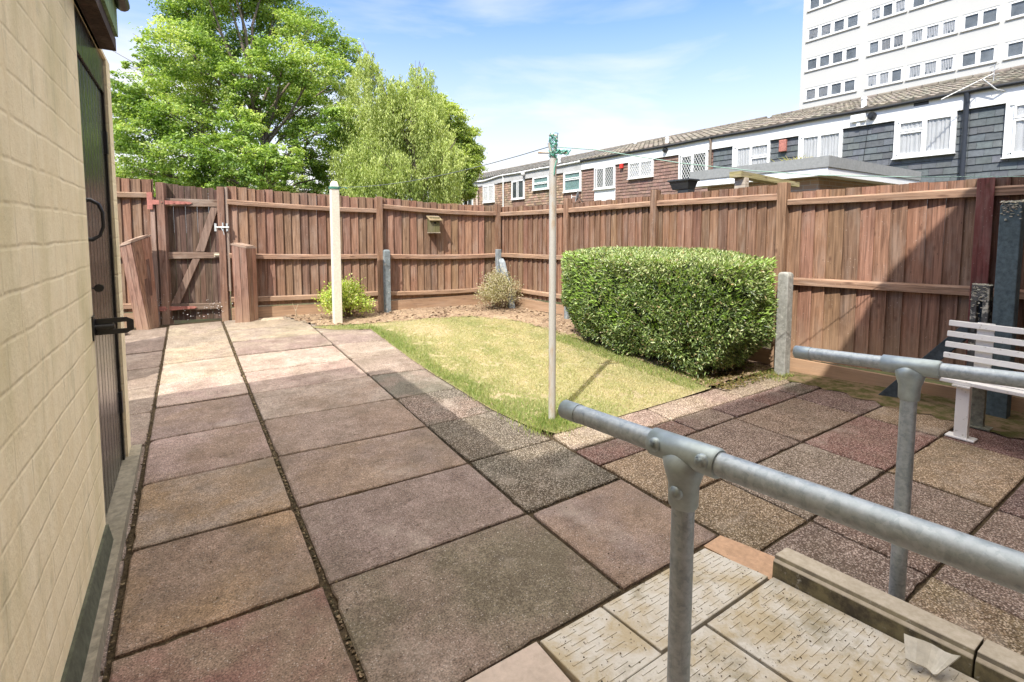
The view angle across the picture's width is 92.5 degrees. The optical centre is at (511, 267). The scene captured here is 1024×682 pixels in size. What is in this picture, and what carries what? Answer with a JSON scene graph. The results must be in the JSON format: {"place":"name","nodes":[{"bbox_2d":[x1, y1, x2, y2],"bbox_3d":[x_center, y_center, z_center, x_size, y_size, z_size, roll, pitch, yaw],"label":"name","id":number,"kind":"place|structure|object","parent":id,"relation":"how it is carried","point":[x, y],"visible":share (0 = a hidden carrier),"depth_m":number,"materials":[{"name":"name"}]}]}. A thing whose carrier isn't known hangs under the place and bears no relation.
{"place":"outdoors","nodes":[
{"label":"outdoors","id":0,"kind":"place"},
{"bbox_2d":[102,0,803,232],"label":"sky","id":1,"kind":"structure","parent":0,"point":[594,74],"materials":[{"name":"blue"}]},
{"bbox_2d":[465,642,570,681],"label":"concrete path","id":2,"kind":"structure","parent":0,"point":[533,662],"depth_m":1.55,"materials":[{"name":"beige concrete"}]},
{"bbox_2d":[285,297,773,385],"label":"soil","id":3,"kind":"structure","parent":0,"point":[355,319],"depth_m":6.80,"materials":[{"name":"brown soil"}]},
{"bbox_2d":[329,181,346,323],"bbox_3d":[-2.224,-0.136,6.332,0.205,1.931,0.133,-3,5,-33],"label":"clothes post","id":4,"kind":"object","parent":3,"relation":"on","point":[334,187],"visible":0.94,"depth_m":6.27,"materials":[{"name":"beige concrete"}]},
{"bbox_2d":[311,273,375,317],"bbox_3d":[-2.270,0.401,6.650,0.725,0.651,0.696,1,4,18],"label":"flowering shrub","id":5,"kind":"object","parent":3,"relation":"on","point":[352,293],"visible":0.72,"depth_m":6.59,"materials":[{"name":"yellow plant"}]},
{"bbox_2d":[473,261,523,308],"bbox_3d":[-0.200,0.291,7.603,0.768,0.777,0.929,1,4,8],"label":"dry shrub","id":6,"kind":"object","parent":3,"relation":"on","point":[497,286],"visible":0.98,"depth_m":7.53,"materials":[{"name":"beige plant"}]},
{"bbox_2d":[495,249,514,307],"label":"concrete spur","id":7,"kind":"structure","parent":3,"relation":"on","point":[500,261],"depth_m":7.81,"materials":[{"name":"grey concrete"}]},
{"bbox_2d":[564,306,569,318],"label":"concrete spur","id":8,"kind":"structure","parent":3,"relation":"on","point":[566,316],"depth_m":6.97,"materials":[{"name":"grey concrete"}]},
{"bbox_2d":[560,245,778,377],"bbox_3d":[1.560,0.378,5.343,1.303,1.243,2.507,-3,5,-33],"label":"hedge","id":9,"kind":"object","parent":3,"relation":"on","point":[672,303],"visible":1,"depth_m":4.58,"materials":[{"name":"green plant"}]},
{"bbox_2d":[313,315,793,436],"bbox_3d":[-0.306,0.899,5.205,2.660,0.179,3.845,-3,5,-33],"label":"lawn","id":10,"kind":"structure","parent":0,"point":[498,394],"depth_m":4.71,"materials":[{"name":"green plant"}]},
{"bbox_2d":[538,132,570,419],"bbox_3d":[0.293,0.141,3.453,0.226,2.143,0.070,1,4,10],"label":"steel clothes pole","id":11,"kind":"object","parent":10,"relation":"on","point":[553,159],"visible":0.98,"depth_m":3.42,"materials":[{"name":"grey metal"}]},
{"bbox_2d":[360,147,547,186],"bbox_3d":[-0.975,-0.895,4.812,0.006,0.091,3.782,-4,5,-40],"label":"washing line","id":12,"kind":"object","parent":11,"relation":"attached to","point":[462,170],"visible":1,"depth_m":4.12,"materials":[{"name":"plastic"}]},
{"bbox_2d":[556,146,1023,176],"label":"washing line","id":13,"kind":"object","parent":11,"relation":"attached to","point":[789,173],"visible":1,"depth_m":3.51,"materials":[{"name":"plastic"}]},
{"bbox_2d":[98,316,1023,681],"bbox_3d":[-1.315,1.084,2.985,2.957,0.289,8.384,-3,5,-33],"label":"patio","id":14,"kind":"structure","parent":0,"point":[222,490],"depth_m":2.25,"materials":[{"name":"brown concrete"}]},
{"bbox_2d":[120,234,159,329],"bbox_3d":[-4.463,0.176,5.889,0.257,1.149,0.307,0,4,-4],"label":"post casing","id":15,"kind":"object","parent":14,"relation":"on","point":[136,256],"visible":0.98,"depth_m":5.83,"materials":[{"name":"brown wood"}]},
{"bbox_2d":[230,243,257,322],"bbox_3d":[-3.460,0.197,6.358,0.262,1.040,0.186,-1,4,-16],"label":"post casing","id":16,"kind":"object","parent":14,"relation":"on","point":[245,280],"visible":0.89,"depth_m":6.30,"materials":[{"name":"brown wood"}]},
{"bbox_2d":[261,317,283,320],"bbox_3d":[-3.176,0.686,6.512,0.277,0.039,0.114,-2,5,-24],"label":"flat stone","id":17,"kind":"object","parent":14,"relation":"on","point":[275,318],"visible":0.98,"depth_m":6.48,"materials":[{"name":"stone"}]},
{"bbox_2d":[127,345,893,680],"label":"paving grit","id":18,"kind":"object","parent":14,"relation":"on","point":[479,547],"visible":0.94,"depth_m":2.30,"materials":[{"name":"grey stone"}]},
{"bbox_2d":[540,548,978,681],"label":"ramp","id":19,"kind":"structure","parent":14,"relation":"on","point":[769,668],"depth_m":1.63,"materials":[{"name":"concrete"}]},
{"bbox_2d":[547,552,958,681],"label":"ramp ribs","id":20,"kind":"object","parent":19,"relation":"on","point":[783,648],"visible":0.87,"depth_m":1.63,"materials":[{"name":"concrete"}]},
{"bbox_2d":[561,554,967,681],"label":"ramp grit","id":21,"kind":"object","parent":19,"relation":"on","point":[724,641],"visible":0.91,"depth_m":1.61,"materials":[{"name":"grey stone"}]},
{"bbox_2d":[558,400,1023,681],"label":"handrail","id":22,"kind":"object","parent":19,"relation":"on","point":[689,463],"visible":1,"depth_m":0.95,"materials":[{"name":"metal"}]},
{"bbox_2d":[904,634,960,675],"bbox_3d":[1.258,1.174,1.476,0.074,0.057,0.130,-4,6,-44],"label":"plaster flake","id":23,"kind":"object","parent":19,"relation":"on","point":[932,659],"visible":1,"depth_m":1.48,"materials":[{"name":"white paint"}]},
{"bbox_2d":[124,233,1023,397],"bbox_3d":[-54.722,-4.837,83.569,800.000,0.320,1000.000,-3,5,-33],"label":"ground","id":24,"kind":"structure","parent":0,"point":[936,381],"depth_m":6.46,"materials":[{"name":"brown soil"}]},
{"bbox_2d":[0,0,141,681],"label":"brick outhouse","id":25,"kind":"structure","parent":24,"relation":"on","point":[70,456],"depth_m":1.50,"materials":[{"name":"brick"}]},
{"bbox_2d":[77,57,133,517],"bbox_3d":[-1.925,0.104,2.379,0.197,2.037,0.915,-3,5,-33],"label":"door","id":26,"kind":"structure","parent":25,"relation":"in","point":[94,140],"depth_m":2.35,"materials":[{"name":"black metal"}]},
{"bbox_2d":[116,177,162,327],"bbox_3d":[-4.958,-0.146,6.041,1.029,1.965,0.090,-1,4,-17],"label":"garden fence","id":27,"kind":"object","parent":24,"relation":"on","point":[137,217],"visible":0.23,"depth_m":6.11,"materials":[{"name":"brown wood"}]},
{"bbox_2d":[110,0,367,196],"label":"maple tree","id":28,"kind":"object","parent":24,"relation":"on","point":[256,163],"visible":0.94,"depth_m":22.45,"materials":[{"name":"green plant"}]},
{"bbox_2d":[136,174,352,197],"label":"background tree","id":29,"kind":"object","parent":24,"relation":"on","point":[303,186],"visible":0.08,"depth_m":44.87,"materials":[{"name":"green plant"}]},
{"bbox_2d":[226,186,500,319],"bbox_3d":[-1.931,-0.181,7.222,3.887,1.869,0.187,-2,5,-26],"label":"garden fence","id":30,"kind":"object","parent":24,"relation":"on","point":[287,235],"visible":0.78,"depth_m":7.09,"materials":[{"name":"brown wood"}]},
{"bbox_2d":[146,182,231,324],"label":"garden gate","id":31,"kind":"structure","parent":30,"relation":"attached to","point":[209,227],"depth_m":6.32,"materials":[{"name":"brown wood"}]},
{"bbox_2d":[426,215,441,232],"bbox_3d":[-1.186,-0.661,7.456,0.198,0.270,0.170,-2,5,-28],"label":"bird box","id":32,"kind":"object","parent":30,"relation":"attached to","point":[433,223],"visible":1,"depth_m":7.42,"materials":[{"name":"wood"}]},
{"bbox_2d":[383,250,390,312],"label":"concrete spur","id":33,"kind":"structure","parent":24,"relation":"on","point":[387,281],"depth_m":7.13,"materials":[{"name":"grey concrete"}]},
{"bbox_2d":[326,43,467,204],"bbox_3d":[-5.334,-4.714,22.596,6.282,11.820,5.482,-1,4,-14],"label":"willow tree","id":34,"kind":"object","parent":24,"relation":"on","point":[400,149],"visible":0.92,"depth_m":21.55,"materials":[{"name":"green plant"}]},
{"bbox_2d":[427,90,487,204],"bbox_3d":[-3.442,-5.377,27.175,4.302,9.144,4.935,-3,5,-33],"label":"lime tree","id":35,"kind":"object","parent":24,"relation":"on","point":[468,145],"visible":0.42,"depth_m":26.20,"materials":[{"name":"green plant"}]},
{"bbox_2d":[459,160,562,206],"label":"terraced house","id":36,"kind":"structure","parent":24,"relation":"on","point":[490,191],"depth_m":35.25,"materials":[{"name":"tile"}]},
{"bbox_2d":[483,184,494,202],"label":"window","id":37,"kind":"structure","parent":36,"relation":"in","point":[488,190],"depth_m":34.92,"materials":[{"name":"white plastic"}]},
{"bbox_2d":[501,143,658,206],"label":"terraced house","id":38,"kind":"structure","parent":24,"relation":"on","point":[520,189],"depth_m":29.93,"materials":[{"name":"brick"}]},
{"bbox_2d":[511,179,524,199],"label":"window","id":39,"kind":"structure","parent":38,"relation":"in","point":[517,186],"depth_m":31.83,"materials":[{"name":"white plastic"}]},
{"bbox_2d":[532,175,548,190],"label":"window","id":40,"kind":"structure","parent":38,"relation":"in","point":[542,182],"depth_m":29.79,"materials":[{"name":"white plastic"}]},
{"bbox_2d":[563,170,581,192],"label":"window","id":41,"kind":"structure","parent":38,"relation":"in","point":[572,181],"depth_m":27.33,"materials":[{"name":"white plastic"}]},
{"bbox_2d":[500,182,790,368],"bbox_3d":[1.274,-0.023,6.509,0.189,1.905,4.406,-4,5,-41],"label":"garden fence","id":42,"kind":"object","parent":24,"relation":"on","point":[752,220],"visible":0.47,"depth_m":5.93,"materials":[{"name":"brown wood"}]},
{"bbox_2d":[580,116,792,201],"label":"terraced house","id":43,"kind":"structure","parent":24,"relation":"on","point":[607,177],"depth_m":23.16,"materials":[{"name":"brown brick"}]},
{"bbox_2d":[594,165,615,189],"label":"window","id":44,"kind":"structure","parent":43,"relation":"in","point":[604,177],"depth_m":25.16,"materials":[{"name":"white plastic"}]},
{"bbox_2d":[627,159,653,179],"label":"window","id":45,"kind":"structure","parent":43,"relation":"in","point":[644,168],"depth_m":23.14,"materials":[{"name":"white plastic"}]},
{"bbox_2d":[667,178,699,192],"bbox_3d":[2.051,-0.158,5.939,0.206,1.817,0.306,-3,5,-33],"label":"trough planter","id":46,"kind":"object","parent":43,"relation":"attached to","point":[684,185],"visible":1,"depth_m":5.80,"materials":[{"name":"black plastic"}]},
{"bbox_2d":[678,150,708,178],"bbox_3d":[7.657,-4.224,20.786,0.158,1.285,1.480,-3,5,-33],"label":"window","id":47,"kind":"structure","parent":43,"relation":"in","point":[701,157],"depth_m":20.78,"materials":[{"name":"white plastic"}]},
{"bbox_2d":[729,171,799,188],"bbox_3d":[3.792,-0.263,7.357,1.600,2.225,0.195,-3,5,-33],"label":"timber frame","id":48,"kind":"object","parent":24,"relation":"on","point":[742,179],"visible":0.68,"depth_m":6.94,"materials":[{"name":"beige wood"}]},
{"bbox_2d":[690,155,920,262],"bbox_3d":[5.941,-0.594,10.039,3.850,2.700,2.610,-3,5,-33],"label":"flat roof extension","id":49,"kind":"object","parent":24,"relation":"on","point":[714,179],"visible":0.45,"depth_m":8.56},
{"bbox_2d":[771,151,811,161],"bbox_3d":[5.188,-1.957,8.949,0.614,0.271,0.975,-3,5,-33],"label":"spiky plant","id":50,"kind":"object","parent":49,"relation":"on","point":[793,157],"visible":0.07,"depth_m":8.90,"materials":[{"name":"green plant"}]},
{"bbox_2d":[711,67,1011,267],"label":"terraced house","id":51,"kind":"structure","parent":24,"relation":"on","point":[923,129],"depth_m":15.46,"materials":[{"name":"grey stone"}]},
{"bbox_2d":[732,140,770,166],"bbox_3d":[9.058,-4.037,18.652,0.158,1.345,1.520,-3,5,-33],"label":"window","id":52,"kind":"structure","parent":51,"relation":"in","point":[758,152],"depth_m":18.57,"materials":[{"name":"white plastic"}]},
{"bbox_2d":[798,129,843,158],"bbox_3d":[10.399,-3.877,16.607,0.158,1.365,1.420,-3,5,-33],"label":"window","id":53,"kind":"structure","parent":51,"relation":"in","point":[826,143],"depth_m":16.53,"materials":[{"name":"white plastic"}]},
{"bbox_2d":[891,111,957,159],"bbox_3d":[11.947,-3.803,14.238,0.158,1.165,1.480,-3,5,-33],"label":"window","id":54,"kind":"structure","parent":51,"relation":"in","point":[930,135],"depth_m":14.18,"materials":[{"name":"white plastic"}]},
{"bbox_2d":[772,547,1023,681],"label":"ramp kerb","id":55,"kind":"structure","parent":24,"relation":"on","point":[979,659],"depth_m":1.63,"materials":[{"name":"beige concrete"}]},
{"bbox_2d":[799,0,1023,109],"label":"tower block","id":56,"kind":"structure","parent":24,"relation":"on","point":[852,49],"depth_m":39.26,"materials":[{"name":"white paint"}]},
{"bbox_2d":[808,0,838,10],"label":"window","id":57,"kind":"structure","parent":56,"relation":"in","point":[813,4],"depth_m":44.15,"materials":[{"name":"white plastic"}]},
{"bbox_2d":[804,77,856,101],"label":"window","id":58,"kind":"structure","parent":56,"relation":"in","point":[849,85],"depth_m":43.52,"materials":[{"name":"white plastic"}]},
{"bbox_2d":[806,45,857,71],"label":"window","id":59,"kind":"structure","parent":56,"relation":"in","point":[850,53],"depth_m":43.29,"materials":[{"name":"white plastic"}]},
{"bbox_2d":[807,12,859,41],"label":"window","id":60,"kind":"structure","parent":56,"relation":"in","point":[850,21],"depth_m":43.13,"materials":[{"name":"white plastic"}]},
{"bbox_2d":[866,67,902,88],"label":"window","id":61,"kind":"structure","parent":56,"relation":"in","point":[894,75],"depth_m":40.16,"materials":[{"name":"white plastic"}]},
{"bbox_2d":[868,32,904,55],"bbox_3d":[30.504,-18.200,39.985,0.103,1.180,2.520,-3,5,-33],"label":"window","id":62,"kind":"structure","parent":56,"relation":"in","point":[894,41],"depth_m":39.98,"materials":[{"name":"white plastic"}]},
{"bbox_2d":[870,0,906,21],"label":"window","id":63,"kind":"structure","parent":56,"relation":"in","point":[894,7],"depth_m":39.81,"materials":[{"name":"white plastic"}]},
{"bbox_2d":[911,0,940,9],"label":"window","id":64,"kind":"structure","parent":56,"relation":"in","point":[914,3],"depth_m":38.06,"materials":[{"name":"white plastic"}]},
{"bbox_2d":[907,54,955,79],"bbox_3d":[32.148,-15.331,37.667,0.103,1.180,2.920,-3,5,-33],"label":"window","id":65,"kind":"structure","parent":56,"relation":"in","point":[943,64],"depth_m":37.63,"materials":[{"name":"white plastic"}]},
{"bbox_2d":[909,17,957,44],"bbox_3d":[32.151,-18.015,37.472,0.103,1.180,2.920,-3,5,-33],"label":"window","id":66,"kind":"structure","parent":56,"relation":"in","point":[946,27],"depth_m":37.43,"materials":[{"name":"white plastic"}]},
{"bbox_2d":[960,45,996,68],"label":"window","id":67,"kind":"structure","parent":56,"relation":"in","point":[985,55],"depth_m":35.35,"materials":[{"name":"white plastic"}]},
{"bbox_2d":[962,5,999,30],"bbox_3d":[33.637,-17.849,35.206,0.103,1.180,1.950,-3,5,-33],"label":"window","id":68,"kind":"structure","parent":56,"relation":"in","point":[987,16],"depth_m":35.16,"materials":[{"name":"white plastic"}]},
{"bbox_2d":[1005,38,1023,58],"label":"window","id":69,"kind":"structure","parent":56,"relation":"in","point":[1015,48],"depth_m":33.83,"materials":[{"name":"white plastic"}]},
{"bbox_2d":[1007,0,1023,19],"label":"window","id":70,"kind":"structure","parent":56,"relation":"in","point":[1015,8],"depth_m":33.70,"materials":[{"name":"white plastic"}]},
{"bbox_2d":[966,283,993,401],"bbox_3d":[3.542,0.642,3.729,0.117,1.046,0.112,-3,5,-33],"label":"slotted concrete post","id":71,"kind":"object","parent":24,"relation":"on","point":[981,299],"visible":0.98,"depth_m":3.69,"materials":[{"name":"grey concrete"}]},
{"bbox_2d":[941,63,1023,179],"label":"terraced house","id":72,"kind":"structure","parent":24,"relation":"on","point":[996,142],"depth_m":12.99,"materials":[{"name":"grey tile"}]},
{"bbox_2d":[1000,100,1023,158],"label":"window","id":73,"kind":"structure","parent":72,"relation":"in","point":[1013,142],"depth_m":12.67,"materials":[{"name":"white plastic"}]},
{"bbox_2d":[986,200,1023,418],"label":"tall concrete post","id":74,"kind":"object","parent":24,"relation":"on","point":[1008,267],"visible":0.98,"depth_m":3.56,"materials":[{"name":"grey concrete"}]},
{"bbox_2d":[398,374,1023,655],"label":"court paving","id":75,"kind":"structure","parent":0,"point":[966,487],"depth_m":2.86,"materials":[{"name":"concrete"}]},
{"bbox_2d":[676,361,777,389],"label":"leaf litter","id":76,"kind":"object","parent":75,"relation":"on","point":[737,380],"visible":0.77,"depth_m":4.58,"materials":[{"name":"brown plant"}]},
{"bbox_2d":[704,535,774,580],"bbox_3d":[1.013,1.245,2.081,0.164,0.036,0.335,-4,5,-41],"label":"mortar patch","id":77,"kind":"object","parent":75,"relation":"on","point":[761,562],"visible":0.5,"depth_m":2.10,"materials":[{"name":"concrete"}]},
{"bbox_2d":[793,345,1023,600],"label":"handrail","id":78,"kind":"object","parent":75,"relation":"on","point":[911,374],"visible":0.94,"depth_m":1.75,"materials":[{"name":"metal"}]},
{"bbox_2d":[940,320,1023,442],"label":"garden bench","id":79,"kind":"object","parent":75,"relation":"on","point":[983,348],"visible":0.73,"depth_m":3.38,"materials":[{"name":"white paint"}]},
{"bbox_2d":[763,369,1023,438],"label":"dirt strip","id":80,"kind":"object","parent":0,"point":[943,408],"visible":0.55,"depth_m":3.97,"materials":[{"name":"brown soil"}]},
{"bbox_2d":[774,272,793,375],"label":"concrete spur","id":81,"kind":"structure","parent":80,"relation":"on","point":[783,324],"depth_m":4.67,"materials":[{"name":"grey concrete"}]},
{"bbox_2d":[787,177,995,398],"bbox_3d":[3.208,0.183,4.342,1.434,1.832,0.120,4,6,42],"label":"garden fence","id":82,"kind":"object","parent":80,"relation":"on","point":[854,291],"visible":0.77,"depth_m":4.30,"materials":[{"name":"brown wood"}]},
{"bbox_2d":[878,321,969,397],"bbox_3d":[3.299,0.759,3.951,0.575,0.718,0.094,4,6,44],"label":"raking brace","id":83,"kind":"object","parent":80,"relation":"on","point":[935,353],"visible":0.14,"depth_m":3.85,"materials":[{"name":"metal"}]},
{"bbox_2d":[988,175,1023,412],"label":"garden fence","id":84,"kind":"object","parent":80,"relation":"on","point":[1009,188],"visible":0.25,"depth_m":3.74,"materials":[{"name":"brown wood"}]}
]}

